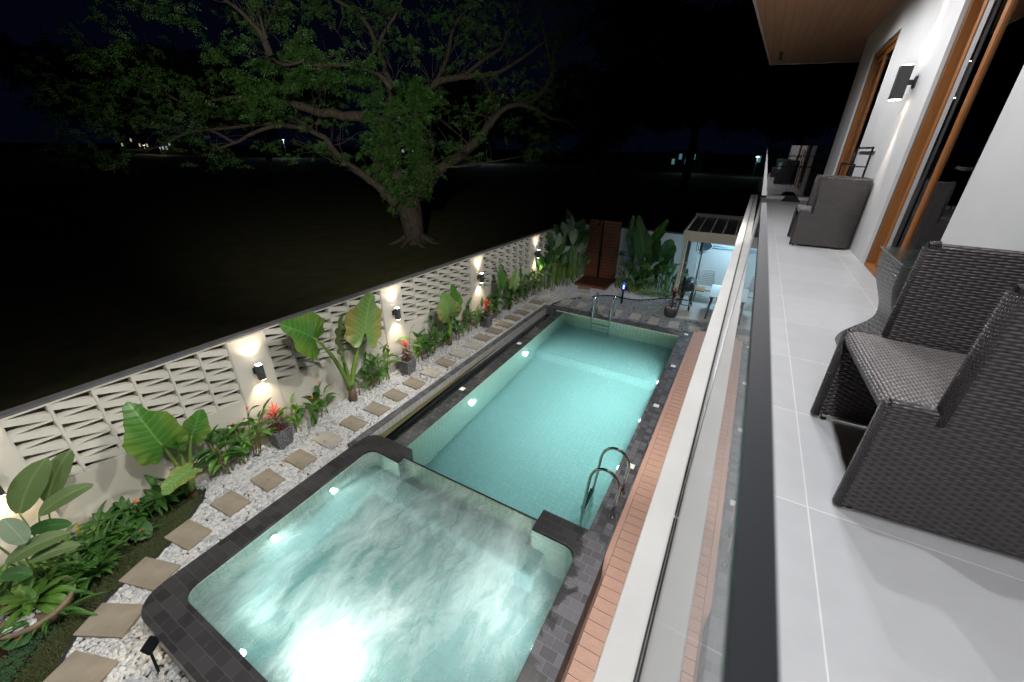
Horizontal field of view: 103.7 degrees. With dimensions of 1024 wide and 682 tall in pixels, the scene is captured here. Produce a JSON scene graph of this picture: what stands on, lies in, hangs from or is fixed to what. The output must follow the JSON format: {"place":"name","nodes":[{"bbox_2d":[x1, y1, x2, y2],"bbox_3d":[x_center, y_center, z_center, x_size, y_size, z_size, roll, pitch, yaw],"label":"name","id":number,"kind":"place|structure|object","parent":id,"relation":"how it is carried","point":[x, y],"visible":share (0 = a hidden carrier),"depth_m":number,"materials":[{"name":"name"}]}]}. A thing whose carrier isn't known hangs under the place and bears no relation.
{"place":"outdoors","nodes":[
{"label":"outdoors","id":0,"kind":"place"},
{"bbox_2d":[13,483,202,681],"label":"grass","id":1,"kind":"structure","parent":0,"point":[118,577],"depth_m":4.53,"materials":[{"name":"plant"}]},
{"bbox_2d":[33,519,134,596],"bbox_3d":[-4.677,2.482,4.485,0.692,0.493,0.855,24,34,38],"label":"leafy bush","id":2,"kind":"object","parent":1,"relation":"on","point":[96,558],"visible":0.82,"depth_m":4.47,"materials":[{"name":"plant"}]},
{"bbox_2d":[61,547,120,578],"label":"leafy bush","id":3,"kind":"object","parent":1,"relation":"on","point":[107,566],"visible":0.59,"depth_m":4.54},
{"bbox_2d":[109,508,162,542],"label":"leafy bush","id":4,"kind":"object","parent":1,"relation":"on","point":[137,526],"visible":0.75,"depth_m":4.95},
{"bbox_2d":[128,521,152,540],"bbox_3d":[-4.577,2.393,4.982,0.229,0.223,0.219,15,29,26],"label":"caladium","id":5,"kind":"object","parent":1,"relation":"on","point":[146,525],"visible":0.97,"depth_m":4.98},
{"bbox_2d":[123,494,172,520],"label":"leafy bush","id":6,"kind":"object","parent":1,"relation":"on","point":[143,502],"visible":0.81,"depth_m":5.19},
{"bbox_2d":[118,475,178,529],"bbox_3d":[-4.682,2.093,5.162,0.492,0.634,0.607,15,29,26],"label":"heliconia","id":7,"kind":"object","parent":1,"relation":"on","point":[155,490],"visible":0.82,"depth_m":5.21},
{"bbox_2d":[122,401,210,499],"bbox_3d":[-4.237,1.482,5.121,0.492,1.823,0.828,-1,26,-4],"label":"elephant ear plant","id":8,"kind":"object","parent":1,"relation":"on","point":[150,437],"visible":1,"depth_m":4.90,"materials":[{"name":"green plant"}]},
{"bbox_2d":[0,142,759,681],"bbox_3d":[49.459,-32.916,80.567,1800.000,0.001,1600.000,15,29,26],"label":"ground","id":9,"kind":"structure","parent":0,"point":[106,272],"depth_m":22.98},
{"bbox_2d":[0,511,155,681],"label":"planting bed","id":10,"kind":"object","parent":9,"relation":"on","point":[3,652],"visible":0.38,"depth_m":3.93,"materials":[{"name":"soil"}]},
{"bbox_2d":[0,563,27,599],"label":"leafy bush","id":11,"kind":"object","parent":10,"relation":"on","point":[5,586],"visible":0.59,"depth_m":4.18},
{"bbox_2d":[0,624,31,649],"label":"caladium","id":12,"kind":"object","parent":10,"relation":"on","point":[22,641],"visible":0.52,"depth_m":3.85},
{"bbox_2d":[0,575,75,640],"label":"stone bowl","id":13,"kind":"object","parent":10,"relation":"on","point":[53,616],"visible":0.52,"depth_m":4.01,"materials":[{"name":"stone"}]},
{"bbox_2d":[0,592,61,633],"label":"white stones","id":14,"kind":"object","parent":13,"relation":"in","point":[31,620],"visible":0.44,"depth_m":3.96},
{"bbox_2d":[0,566,83,628],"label":"birds nest fern","id":15,"kind":"object","parent":13,"relation":"in","point":[48,600],"visible":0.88,"depth_m":4.10,"materials":[{"name":"plant"}]},
{"bbox_2d":[12,555,63,587],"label":"leafy bush","id":16,"kind":"object","parent":10,"relation":"on","point":[32,579],"visible":0.36,"depth_m":4.30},
{"bbox_2d":[0,450,93,580],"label":"calathea","id":17,"kind":"object","parent":10,"relation":"on","point":[44,480],"visible":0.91,"depth_m":3.98,"materials":[{"name":"green plant"}]},
{"bbox_2d":[0,572,107,649],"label":"leafy bush","id":18,"kind":"object","parent":10,"relation":"on","point":[74,609],"visible":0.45,"depth_m":4.05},
{"bbox_2d":[29,523,90,576],"bbox_3d":[-5.060,2.409,4.612,0.495,0.500,0.526,-15,30,-30],"label":"leafy bush","id":19,"kind":"object","parent":10,"relation":"on","point":[67,558],"visible":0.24,"depth_m":4.58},
{"bbox_2d":[35,559,93,612],"bbox_3d":[-4.757,2.644,4.309,0.541,0.350,0.437,15,29,26],"label":"leafy bush","id":20,"kind":"object","parent":10,"relation":"on","point":[78,591],"visible":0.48,"depth_m":4.31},
{"bbox_2d":[0,515,148,681],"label":"ground cover","id":21,"kind":"object","parent":10,"relation":"on","point":[17,661],"visible":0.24,"depth_m":3.84,"materials":[{"name":"plant"}]},
{"bbox_2d":[51,544,111,578],"bbox_3d":[-4.778,2.546,4.484,0.388,0.374,0.518,-11,28,-24],"label":"leafy bush","id":22,"kind":"object","parent":10,"relation":"on","point":[77,558],"visible":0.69,"depth_m":4.45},
{"bbox_2d":[63,528,104,565],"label":"leafy bush","id":23,"kind":"object","parent":10,"relation":"on","point":[90,538],"visible":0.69,"depth_m":4.59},
{"bbox_2d":[76,506,118,536],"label":"leafy bush","id":24,"kind":"object","parent":10,"relation":"on","point":[103,517],"visible":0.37,"depth_m":4.87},
{"bbox_2d":[77,500,128,554],"bbox_3d":[-4.932,2.313,4.821,0.587,0.496,0.437,15,29,26],"label":"leafy bush","id":25,"kind":"object","parent":10,"relation":"on","point":[93,526],"visible":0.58,"depth_m":4.78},
{"bbox_2d":[79,532,130,568],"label":"leafy bush","id":26,"kind":"object","parent":10,"relation":"on","point":[110,546],"visible":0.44,"depth_m":4.66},
{"bbox_2d":[104,519,136,548],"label":"leafy bush","id":27,"kind":"object","parent":10,"relation":"on","point":[114,535],"visible":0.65,"depth_m":4.81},
{"bbox_2d":[101,496,148,525],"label":"leafy bush","id":28,"kind":"object","parent":10,"relation":"on","point":[121,503],"visible":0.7,"depth_m":5.04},
{"bbox_2d":[0,27,265,184],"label":"park tree","id":29,"kind":"object","parent":9,"relation":"on","point":[63,67],"visible":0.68,"depth_m":38.12,"materials":[{"name":"green plant"}]},
{"bbox_2d":[118,134,166,151],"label":"distant building","id":30,"kind":"structure","parent":9,"relation":"on","point":[142,139],"depth_m":187.66,"materials":[{"name":"grey"}]},
{"bbox_2d":[149,138,195,153],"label":"distant building","id":31,"kind":"structure","parent":9,"relation":"on","point":[183,145],"depth_m":164.68,"materials":[{"name":"grey"}]},
{"bbox_2d":[5,313,417,465],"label":"grass","id":32,"kind":"structure","parent":9,"relation":"on","point":[102,395],"depth_m":7.54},
{"bbox_2d":[125,41,350,172],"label":"park tree","id":33,"kind":"object","parent":9,"relation":"on","point":[308,93],"visible":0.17,"depth_m":60.79,"materials":[{"name":"green plant"}]},
{"bbox_2d":[61,372,430,681],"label":"white gravel","id":34,"kind":"structure","parent":9,"relation":"on","point":[118,649],"depth_m":5.70,"materials":[{"name":"gravel"}]},
{"bbox_2d":[43,650,119,681],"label":"stepping slab","id":35,"kind":"structure","parent":34,"relation":"on","point":[76,666],"depth_m":3.75,"materials":[{"name":"stone"}]},
{"bbox_2d":[73,603,142,638],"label":"stepping slab","id":36,"kind":"structure","parent":34,"relation":"on","point":[115,620],"depth_m":4.12,"materials":[{"name":"stone"}]},
{"bbox_2d":[51,488,205,672],"bbox_3d":[-4.294,2.702,4.578,0.195,0.065,2.625,1,26,-1],"label":"garden edging","id":37,"kind":"object","parent":34,"relation":"on","point":[72,641],"visible":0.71,"depth_m":4.41,"materials":[{"name":"grey stone"}]},
{"bbox_2d":[118,557,180,591],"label":"stepping slab","id":38,"kind":"structure","parent":34,"relation":"on","point":[150,574],"depth_m":4.58,"materials":[{"name":"stone"}]},
{"bbox_2d":[140,635,159,674],"bbox_3d":[-3.348,2.945,3.782,0.192,0.316,0.145,15,29,26],"label":"garden spotlight","id":39,"kind":"object","parent":34,"relation":"on","point":[150,645],"visible":0.89,"depth_m":3.73,"materials":[{"name":"black metal"}]},
{"bbox_2d":[164,519,211,550],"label":"stepping slab","id":40,"kind":"structure","parent":34,"relation":"on","point":[188,534],"depth_m":5.05,"materials":[{"name":"stone"}]},
{"bbox_2d":[189,424,247,475],"bbox_3d":[-4.155,1.639,5.761,0.614,0.947,0.518,-2,26,-7],"label":"heliconia","id":41,"kind":"object","parent":34,"relation":"on","point":[215,438],"visible":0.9,"depth_m":5.75,"materials":[{"name":"plant"}]},
{"bbox_2d":[210,490,250,517],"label":"stepping slab","id":42,"kind":"structure","parent":34,"relation":"on","point":[230,503],"depth_m":5.50,"materials":[{"name":"stone"}]},
{"bbox_2d":[215,422,251,465],"bbox_3d":[-4.195,1.531,6.101,0.429,0.844,0.703,-20,33,-37],"label":"heliconia","id":43,"kind":"object","parent":34,"relation":"on","point":[235,433],"visible":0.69,"depth_m":6.01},
{"bbox_2d":[227,397,279,456],"bbox_3d":[-3.933,1.399,6.163,0.559,1.035,0.576,0,26,-2],"label":"heliconia","id":44,"kind":"object","parent":34,"relation":"on","point":[254,430],"visible":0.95,"depth_m":6.16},
{"bbox_2d":[250,468,284,492],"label":"stepping slab","id":45,"kind":"structure","parent":34,"relation":"on","point":[260,480],"depth_m":5.88,"materials":[{"name":"stone"}]},
{"bbox_2d":[264,420,292,449],"bbox_3d":[-3.793,1.558,6.584,0.310,0.360,0.310,15,29,26],"label":"planter","id":46,"kind":"object","parent":34,"relation":"on","point":[283,439],"visible":0.77,"depth_m":6.51,"materials":[{"name":"stone"}]},
{"bbox_2d":[261,401,290,435],"bbox_3d":[-3.791,1.222,6.430,0.437,0.531,0.434,15,29,26],"label":"cordyline","id":47,"kind":"object","parent":46,"relation":"in","point":[273,409],"visible":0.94,"depth_m":6.40,"materials":[{"name":"red plant"}]},
{"bbox_2d":[277,392,306,434],"bbox_3d":[-3.675,1.253,6.762,0.425,0.789,0.558,-14,29,-28],"label":"heliconia","id":48,"kind":"object","parent":34,"relation":"on","point":[298,412],"visible":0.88,"depth_m":6.68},
{"bbox_2d":[284,449,316,470],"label":"stepping slab","id":49,"kind":"structure","parent":34,"relation":"on","point":[303,458],"depth_m":6.29,"materials":[{"name":"stone"}]},
{"bbox_2d":[302,391,323,426],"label":"heliconia","id":50,"kind":"object","parent":34,"relation":"on","point":[314,408],"visible":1,"depth_m":6.94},
{"bbox_2d":[312,381,337,417],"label":"heliconia","id":51,"kind":"object","parent":34,"relation":"on","point":[322,403],"visible":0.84,"depth_m":7.22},
{"bbox_2d":[312,430,342,448],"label":"stepping slab","id":52,"kind":"structure","parent":34,"relation":"on","point":[331,439],"depth_m":6.71,"materials":[{"name":"grey stone"}]},
{"bbox_2d":[278,292,381,402],"bbox_3d":[-2.986,0.334,7.110,0.520,2.205,1.971,8,27,14],"label":"elephant ear plant","id":53,"kind":"object","parent":34,"relation":"on","point":[306,330],"visible":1,"depth_m":7.19,"materials":[{"name":"green plant"}]},
{"bbox_2d":[339,415,367,431],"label":"stepping slab","id":54,"kind":"structure","parent":34,"relation":"on","point":[353,423],"depth_m":7.11,"materials":[{"name":"stone"}]},
{"bbox_2d":[355,351,377,394],"bbox_3d":[-2.901,0.684,7.898,0.733,0.853,0.423,-15,30,-30],"label":"heliconia","id":55,"kind":"object","parent":34,"relation":"on","point":[366,367],"visible":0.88,"depth_m":7.85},
{"bbox_2d":[356,353,388,388],"bbox_3d":[-2.723,0.604,8.030,0.592,0.887,0.571,15,29,26],"label":"heliconia","id":56,"kind":"object","parent":34,"relation":"on","point":[371,363],"visible":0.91,"depth_m":8.00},
{"bbox_2d":[363,401,389,417],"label":"stepping slab","id":57,"kind":"structure","parent":34,"relation":"on","point":[377,409],"depth_m":7.52,"materials":[{"name":"stone"}]},
{"bbox_2d":[375,342,398,380],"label":"heliconia","id":58,"kind":"object","parent":34,"relation":"on","point":[386,354],"visible":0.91,"depth_m":8.20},
{"bbox_2d":[383,388,407,401],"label":"stepping slab","id":59,"kind":"structure","parent":34,"relation":"on","point":[393,394],"depth_m":7.93,"materials":[{"name":"stone"}]},
{"bbox_2d":[402,377,425,389],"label":"stepping slab","id":60,"kind":"structure","parent":34,"relation":"on","point":[411,382],"depth_m":8.34,"materials":[{"name":"stone"}]},
{"bbox_2d":[0,221,575,593],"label":"garden wall","id":61,"kind":"structure","parent":9,"relation":"on","point":[113,474],"depth_m":5.88,"materials":[{"name":"paint"}]},
{"bbox_2d":[252,363,266,380],"bbox_3d":[-3.891,0.465,6.176,0.166,0.262,0.085,15,29,26],"label":"wall sconce","id":62,"kind":"object","parent":61,"relation":"attached to","point":[258,369],"depth_m":6.14,"materials":[{"name":"metal"}]},
{"bbox_2d":[0,0,668,248],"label":"rain tree","id":63,"kind":"object","parent":9,"relation":"on","point":[399,197],"visible":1,"depth_m":17.13,"materials":[{"name":"green plant"}]},
{"bbox_2d":[141,435,604,681],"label":"jacuzzi","id":64,"kind":"object","parent":9,"relation":"on","point":[194,644],"visible":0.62,"depth_m":4.06,"materials":[{"name":"tile"}]},
{"bbox_2d":[188,453,572,681],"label":"jacuzzi water","id":65,"kind":"structure","parent":64,"relation":"in","point":[372,567],"depth_m":4.18,"materials":[{"name":"teal liquid"}]},
{"bbox_2d":[394,69,556,174],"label":"park tree","id":66,"kind":"object","parent":9,"relation":"on","point":[456,90],"visible":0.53,"depth_m":65.21,"materials":[{"name":"green plant"}]},
{"bbox_2d":[347,305,692,554],"bbox_3d":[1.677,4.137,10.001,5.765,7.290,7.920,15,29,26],"label":"swimming pool","id":67,"kind":"structure","parent":9,"relation":"in","point":[603,526],"depth_m":7.99,"materials":[{"name":"tile"}]},
{"bbox_2d":[386,314,549,440],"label":"gutter water","id":68,"kind":"structure","parent":67,"relation":"in","point":[414,419],"depth_m":8.49,"materials":[{"name":"liquid"}]},
{"bbox_2d":[408,313,678,529],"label":"pool water","id":69,"kind":"structure","parent":67,"relation":"in","point":[537,425],"depth_m":7.46,"materials":[{"name":"teal liquid"}]},
{"bbox_2d":[591,292,616,325],"bbox_3d":[2.657,-0.530,11.815,0.616,1.761,0.506,15,29,26],"label":"pool ladder","id":70,"kind":"object","parent":67,"relation":"attached to","point":[615,298],"visible":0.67,"depth_m":11.59,"materials":[{"name":"silver metal"}]},
{"bbox_2d":[582,447,629,518],"bbox_3d":[1.299,2.354,5.780,0.505,1.760,0.566,15,29,26],"label":"pool ladder","id":71,"kind":"object","parent":67,"relation":"attached to","point":[621,492],"visible":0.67,"depth_m":5.53,"materials":[{"name":"silver metal"}]},
{"bbox_2d":[394,270,679,384],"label":"white gravel","id":72,"kind":"structure","parent":9,"relation":"on","point":[566,291],"depth_m":11.81,"materials":[{"name":"gravel"}]},
{"bbox_2d":[397,354,416,375],"bbox_3d":[-2.282,0.535,8.764,0.310,0.360,0.310,15,29,26],"label":"planter","id":73,"kind":"object","parent":72,"relation":"on","point":[408,367],"visible":0.85,"depth_m":8.68,"materials":[{"name":"stone"}]},
{"bbox_2d":[405,329,439,360],"bbox_3d":[-1.996,0.098,9.149,0.626,0.851,0.692,6,26,11],"label":"heliconia","id":74,"kind":"object","parent":72,"relation":"on","point":[425,344],"visible":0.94,"depth_m":9.16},
{"bbox_2d":[425,315,444,353],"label":"heliconia","id":75,"kind":"object","parent":72,"relation":"on","point":[434,336],"visible":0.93,"depth_m":9.38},
{"bbox_2d":[437,284,462,345],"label":"elephant ear plant","id":76,"kind":"object","parent":72,"relation":"on","point":[449,306],"visible":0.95,"depth_m":9.33,"materials":[{"name":"green plant"}]},
{"bbox_2d":[461,297,477,331],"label":"heliconia","id":77,"kind":"object","parent":72,"relation":"on","point":[468,317],"visible":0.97,"depth_m":10.51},
{"bbox_2d":[478,312,493,327],"bbox_3d":[-0.716,-0.565,11.102,0.310,0.360,0.310,15,29,26],"label":"planter","id":78,"kind":"object","parent":72,"relation":"on","point":[487,322],"visible":0.89,"depth_m":11.01,"materials":[{"name":"stone"}]},
{"bbox_2d":[497,261,522,308],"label":"elephant ear plant","id":79,"kind":"object","parent":72,"relation":"on","point":[515,282],"visible":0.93,"depth_m":11.58,"materials":[{"name":"green plant"}]},
{"bbox_2d":[536,236,569,290],"bbox_3d":[1.388,-2.642,13.848,1.256,1.786,1.488,15,29,26],"label":"calathea","id":80,"kind":"object","parent":72,"relation":"on","point":[561,248],"visible":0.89,"depth_m":13.63,"materials":[{"name":"green plant"}]},
{"bbox_2d":[546,222,587,285],"bbox_3d":[1.856,-3.049,14.208,1.293,2.220,1.612,15,29,26],"label":"calathea","id":81,"kind":"object","parent":72,"relation":"on","point":[574,235],"visible":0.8,"depth_m":14.13,"materials":[{"name":"green plant"}]},
{"bbox_2d":[555,209,590,280],"bbox_3d":[2.399,-3.586,15.054,1.608,2.472,1.787,15,29,26],"label":"calathea","id":82,"kind":"object","parent":72,"relation":"on","point":[572,225],"visible":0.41,"depth_m":14.79,"materials":[{"name":"green plant"}]},
{"bbox_2d":[568,249,589,280],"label":"plant","id":83,"kind":"object","parent":72,"relation":"on","point":[583,260],"visible":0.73,"depth_m":15.18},
{"bbox_2d":[611,250,632,288],"bbox_3d":[3.888,-2.463,14.084,0.749,1.338,1.270,-4,26,-9],"label":"palm","id":84,"kind":"object","parent":72,"relation":"on","point":[626,265],"visible":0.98,"depth_m":14.06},
{"bbox_2d":[625,275,647,292],"bbox_3d":[4.250,-1.952,13.835,0.730,0.644,0.653,0,26,-1],"label":"calathea","id":85,"kind":"object","parent":72,"relation":"on","point":[639,282],"visible":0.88,"depth_m":13.70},
{"bbox_2d":[628,261,661,292],"bbox_3d":[4.564,-2.138,13.872,1.069,0.956,0.968,10,27,18],"label":"calathea","id":86,"kind":"object","parent":72,"relation":"on","point":[635,273],"visible":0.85,"depth_m":13.66,"materials":[{"name":"green plant"}]},
{"bbox_2d":[626,215,676,275],"bbox_3d":[4.638,-2.935,13.743,1.729,2.571,0.851,15,29,26],"label":"elephant ear plant","id":87,"kind":"object","parent":72,"relation":"on","point":[641,242],"visible":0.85,"depth_m":13.60,"materials":[{"name":"green plant"}]},
{"bbox_2d":[636,286,672,298],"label":"ground cover","id":88,"kind":"object","parent":72,"relation":"on","point":[642,290],"visible":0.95,"depth_m":13.66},
{"bbox_2d":[654,253,688,292],"bbox_3d":[5.370,-2.397,13.881,1.025,1.440,1.439,4,26,5],"label":"calathea","id":89,"kind":"object","parent":72,"relation":"on","point":[672,265],"visible":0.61,"depth_m":13.57,"materials":[{"name":"green plant"}]},
{"bbox_2d":[659,267,687,296],"bbox_3d":[5.351,-2.006,13.542,0.931,1.030,0.917,15,29,26],"label":"calathea","id":90,"kind":"object","parent":72,"relation":"on","point":[665,281],"visible":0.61,"depth_m":13.51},
{"bbox_2d":[484,87,611,173],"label":"park tree","id":91,"kind":"object","parent":9,"relation":"on","point":[542,129],"visible":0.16,"depth_m":75.72,"materials":[{"name":"green plant"}]},
{"bbox_2d":[574,219,621,289],"bbox_3d":[3.075,-3.133,14.393,1.180,2.289,1.150,15,29,26],"label":"outdoor shower","id":92,"kind":"object","parent":9,"relation":"on","point":[604,242],"visible":0.96,"depth_m":14.73,"materials":[{"name":"brown wood"}]},
{"bbox_2d":[553,296,708,332],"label":"dark gravel","id":93,"kind":"structure","parent":9,"relation":"on","point":[647,312],"depth_m":12.52,"materials":[{"name":"gravel"}]},
{"bbox_2d":[561,330,705,681],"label":"pool deck","id":94,"kind":"structure","parent":9,"relation":"on","point":[586,653],"depth_m":5.15,"materials":[{"name":"brown wood"}]},
{"bbox_2d":[573,223,733,287],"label":"back wall","id":95,"kind":"structure","parent":9,"relation":"on","point":[717,259],"depth_m":14.12,"materials":[{"name":"paint"}]},
{"bbox_2d":[669,150,709,170],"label":"distant building","id":96,"kind":"structure","parent":9,"relation":"on","point":[677,159],"depth_m":103.03,"materials":[{"name":"grey"}]},
{"bbox_2d":[752,152,765,174],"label":"distant building","id":97,"kind":"structure","parent":9,"relation":"on","point":[759,164],"depth_m":87.69,"materials":[{"name":"grey"}]},
{"bbox_2d":[592,0,1023,681],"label":"house","id":98,"kind":"structure","parent":9,"relation":"on","point":[944,138],"depth_m":3.68,"materials":[{"name":"paint"}]},
{"bbox_2d":[633,202,779,681],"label":"glass panel","id":99,"kind":"object","parent":98,"relation":"attached to","point":[715,615],"visible":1,"depth_m":0.17,"materials":[{"name":"black"}]},
{"bbox_2d":[675,156,767,514],"bbox_3d":[1.248,-0.438,2.195,0.012,1.022,2.890,15,29,26],"label":"glass panel","id":100,"kind":"object","parent":98,"relation":"attached to","point":[761,191],"visible":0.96,"depth_m":1.44,"materials":[{"name":"black"}]},
{"bbox_2d":[709,198,1023,681],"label":"balcony floor","id":101,"kind":"structure","parent":98,"relation":"attached to","point":[864,596],"depth_m":1.15,"materials":[{"name":"tile"}]},
{"bbox_2d":[767,144,832,196],"bbox_3d":[6.751,-4.043,9.650,1.330,1.210,0.151,15,29,26],"label":"end screen","id":102,"kind":"object","parent":101,"relation":"on","point":[794,170],"visible":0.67,"depth_m":9.67,"materials":[{"name":"clear glass"}]},
{"bbox_2d":[787,174,873,249],"bbox_3d":[3.888,-1.608,4.961,0.619,0.800,0.630,15,29,26],"label":"wicker chair","id":103,"kind":"object","parent":101,"relation":"on","point":[829,214],"visible":1,"depth_m":4.74,"materials":[{"name":"grey wicker"}]},
{"bbox_2d":[837,147,874,176],"bbox_3d":[4.529,-2.029,5.491,0.142,1.121,1.040,15,29,26],"label":"towel rack","id":104,"kind":"object","parent":101,"relation":"on","point":[854,166],"visible":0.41,"depth_m":5.03,"materials":[{"name":"black metal"}]},
{"bbox_2d":[835,245,920,343],"bbox_3d":[2.142,-0.127,2.070,0.560,0.586,0.560,15,29,26],"label":"wicker table","id":105,"kind":"object","parent":101,"relation":"on","point":[895,264],"visible":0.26,"depth_m":2.09,"materials":[{"name":"wicker"}]},
{"bbox_2d":[810,241,1023,557],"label":"wicker chair","id":106,"kind":"object","parent":101,"relation":"on","point":[925,387],"visible":1,"depth_m":1.19,"materials":[{"name":"grey wicker"}]},
{"bbox_2d":[888,64,918,100],"bbox_3d":[3.968,-2.608,4.058,0.164,0.302,0.100,15,29,26],"label":"wall sconce","id":107,"kind":"object","parent":98,"relation":"attached to","point":[902,81],"depth_m":4.03,"materials":[{"name":"metal"}]},
{"bbox_2d":[675,289,716,322],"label":"patio","id":108,"kind":"structure","parent":0,"point":[698,309],"depth_m":12.65,"materials":[{"name":"tile"}]},
{"bbox_2d":[678,277,705,310],"bbox_3d":[5.571,-1.493,12.390,0.635,1.050,0.660,15,29,26],"label":"barbecue","id":109,"kind":"object","parent":108,"relation":"on","point":[689,284],"visible":0.99,"depth_m":12.18,"materials":[{"name":"grey paint"}]},
{"bbox_2d":[693,269,716,303],"bbox_3d":[6.340,-1.797,13.189,0.598,0.938,0.702,11,27,19],"label":"garden chair","id":110,"kind":"object","parent":108,"relation":"on","point":[707,288],"visible":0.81,"depth_m":13.27,"materials":[{"name":"grey plastic"}]},
{"bbox_2d":[671,213,743,305],"bbox_3d":[6.761,-2.399,12.575,2.660,2.620,2.320,15,29,26],"label":"pergola","id":111,"kind":"object","parent":108,"relation":"on","point":[713,228],"visible":0.64,"depth_m":12.06,"materials":[{"name":"wood"}]},
{"bbox_2d":[704,284,721,318],"bbox_3d":[6.481,-1.079,11.929,1.240,0.738,1.468,15,29,26],"label":"patio table","id":112,"kind":"object","parent":108,"relation":"on","point":[714,291],"visible":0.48,"depth_m":11.77,"materials":[{"name":"white"}]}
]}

